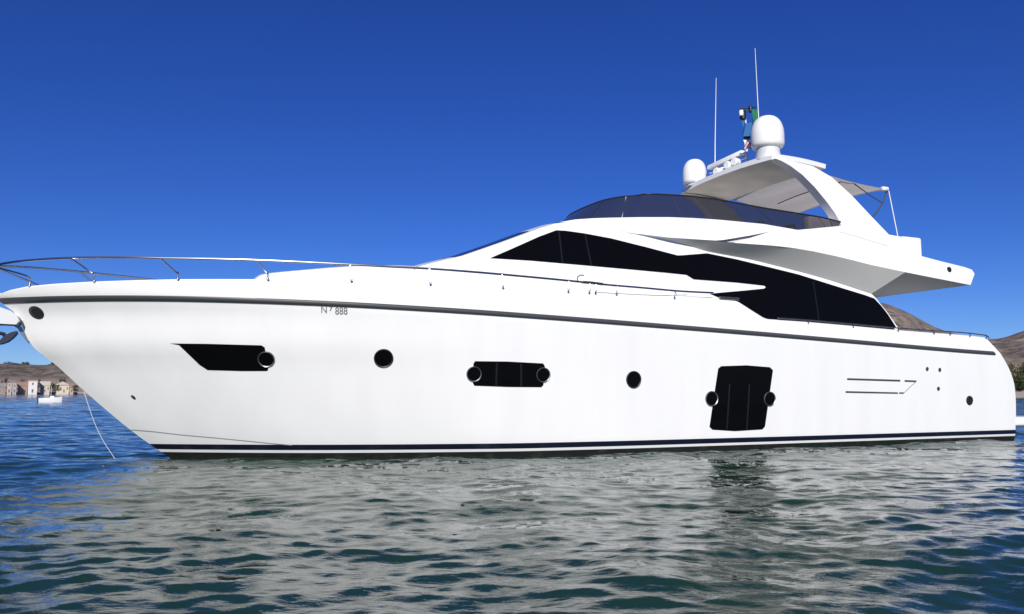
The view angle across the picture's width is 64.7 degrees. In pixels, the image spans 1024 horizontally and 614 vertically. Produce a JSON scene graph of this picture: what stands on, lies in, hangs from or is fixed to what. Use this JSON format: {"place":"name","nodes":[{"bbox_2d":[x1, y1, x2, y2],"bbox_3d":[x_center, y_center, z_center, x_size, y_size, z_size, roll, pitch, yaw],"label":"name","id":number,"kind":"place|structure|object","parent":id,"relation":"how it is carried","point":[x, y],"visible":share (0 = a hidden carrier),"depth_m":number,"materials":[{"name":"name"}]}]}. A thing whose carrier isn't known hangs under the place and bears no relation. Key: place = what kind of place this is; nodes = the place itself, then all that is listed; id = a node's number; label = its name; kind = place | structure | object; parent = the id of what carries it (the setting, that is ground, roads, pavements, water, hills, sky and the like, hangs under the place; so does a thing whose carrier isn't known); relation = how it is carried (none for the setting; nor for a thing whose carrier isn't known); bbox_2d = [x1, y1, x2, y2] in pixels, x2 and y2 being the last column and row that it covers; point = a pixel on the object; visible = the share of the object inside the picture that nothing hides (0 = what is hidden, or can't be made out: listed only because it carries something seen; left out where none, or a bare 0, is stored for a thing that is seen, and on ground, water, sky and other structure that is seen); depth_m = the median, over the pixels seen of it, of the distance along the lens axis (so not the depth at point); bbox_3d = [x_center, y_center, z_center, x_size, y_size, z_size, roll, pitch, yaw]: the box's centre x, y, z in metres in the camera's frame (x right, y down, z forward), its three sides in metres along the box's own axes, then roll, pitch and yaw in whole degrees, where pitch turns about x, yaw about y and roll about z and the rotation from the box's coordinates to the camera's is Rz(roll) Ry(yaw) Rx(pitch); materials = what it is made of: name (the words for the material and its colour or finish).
{"place":"outdoors","nodes":[
{"label":"outdoors","id":0,"kind":"place"},
{"bbox_2d":[0,362,86,393],"bbox_3d":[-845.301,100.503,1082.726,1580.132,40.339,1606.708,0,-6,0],"label":"hills","id":1,"kind":"structure","parent":0,"point":[16,372],"depth_m":696.35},
{"bbox_2d":[0,383,6,393],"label":"house","id":2,"kind":"structure","parent":1,"relation":"on","point":[3,386],"depth_m":479.10,"materials":[{"name":"pink"}]},
{"bbox_2d":[7,382,11,393],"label":"house","id":3,"kind":"structure","parent":1,"relation":"on","point":[9,385],"depth_m":478.85,"materials":[{"name":"grey paint"}]},
{"bbox_2d":[12,383,16,393],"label":"house","id":4,"kind":"structure","parent":1,"relation":"on","point":[14,388],"depth_m":477.61,"materials":[{"name":"grey paint"}]},
{"bbox_2d":[17,382,27,393],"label":"house","id":5,"kind":"structure","parent":1,"relation":"on","point":[22,387],"depth_m":486.09,"materials":[{"name":"paint"}]},
{"bbox_2d":[28,381,36,393],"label":"house","id":6,"kind":"structure","parent":1,"relation":"on","point":[32,387],"depth_m":485.05,"materials":[{"name":"grey paint"}]},
{"bbox_2d":[40,381,50,393],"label":"house","id":7,"kind":"structure","parent":1,"relation":"on","point":[45,387],"depth_m":493.85,"materials":[{"name":"grey paint"}]},
{"bbox_2d":[52,385,60,391],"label":"tree","id":8,"kind":"object","parent":1,"relation":"on","point":[56,387],"visible":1,"depth_m":487.53,"materials":[{"name":"green plant"}]},
{"bbox_2d":[56,382,68,393],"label":"house","id":9,"kind":"structure","parent":1,"relation":"on","point":[64,387],"depth_m":498.38,"materials":[{"name":"grey paint"}]},
{"bbox_2d":[0,394,1023,613],"bbox_3d":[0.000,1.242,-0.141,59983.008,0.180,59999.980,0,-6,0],"label":"water","id":10,"kind":"structure","parent":0,"point":[89,524],"depth_m":7.43,"materials":[{"name":"blue liquid"}]},
{"bbox_2d":[37,386,61,401],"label":"boat","id":11,"kind":"object","parent":10,"relation":"on","point":[53,399],"visible":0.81,"depth_m":103.34,"materials":[{"name":"white"}]},
{"bbox_2d":[0,52,1023,458],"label":"motor yacht","id":12,"kind":"object","parent":10,"relation":"on","point":[760,316],"visible":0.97,"depth_m":16.58,"materials":[{"name":"white paint"}]},
{"bbox_2d":[84,392,114,458],"bbox_3d":[-7.684,2.189,15.020,0.789,1.240,0.056,-2,-6,16],"label":"anchor line","id":13,"kind":"object","parent":12,"relation":"attached to","point":[96,426],"visible":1,"depth_m":15.00,"materials":[{"name":"grey fabric"}]},
{"bbox_2d":[741,121,752,136],"bbox_3d":[6.202,-4.703,21.372,0.326,0.392,0.106,3,-7,-23],"label":"flag","id":14,"kind":"object","parent":12,"relation":"hanging from","point":[747,127],"visible":0.92,"depth_m":21.38,"materials":[{"name":"blue fabric"}]},
{"bbox_2d":[743,140,751,148],"bbox_3d":[6.228,-4.282,21.339,0.302,0.224,0.106,3,-7,-23],"label":"flag","id":15,"kind":"object","parent":12,"relation":"attached to","point":[747,145],"visible":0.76,"depth_m":21.34,"materials":[{"name":"white fabric"}]},
{"bbox_2d":[752,109,757,125],"bbox_3d":[6.420,-4.932,21.414,0.149,0.602,0.106,3,-7,-23],"label":"flag","id":16,"kind":"object","parent":12,"relation":"hanging from","point":[754,112],"visible":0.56,"depth_m":21.42,"materials":[{"name":"green fabric"}]},
{"bbox_2d":[0,0,1023,364],"label":"sky","id":17,"kind":"structure","parent":0,"point":[373,132],"materials":[{"name":"blue"}]},
{"bbox_2d":[879,302,1023,390],"bbox_3d":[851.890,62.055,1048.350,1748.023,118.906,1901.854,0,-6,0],"label":"hills","id":18,"kind":"structure","parent":0,"point":[1010,348],"depth_m":723.25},
{"bbox_2d":[1015,391,1023,397],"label":"beach","id":19,"kind":"structure","parent":0,"point":[1018,394],"depth_m":209.10,"materials":[{"name":"beige sand"}]},
{"bbox_2d":[1007,363,1023,381],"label":"tree","id":20,"kind":"object","parent":19,"relation":"on","point":[1017,373],"visible":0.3,"depth_m":226.31,"materials":[{"name":"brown plant"}]},
{"bbox_2d":[1009,362,1023,390],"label":"tree","id":21,"kind":"object","parent":19,"relation":"on","point":[1020,369],"visible":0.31,"depth_m":229.52,"materials":[{"name":"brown plant"}]},
{"bbox_2d":[1013,377,1023,390],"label":"tree","id":22,"kind":"object","parent":19,"relation":"on","point":[1018,383],"visible":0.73,"depth_m":220.63,"materials":[{"name":"green plant"}]}
]}

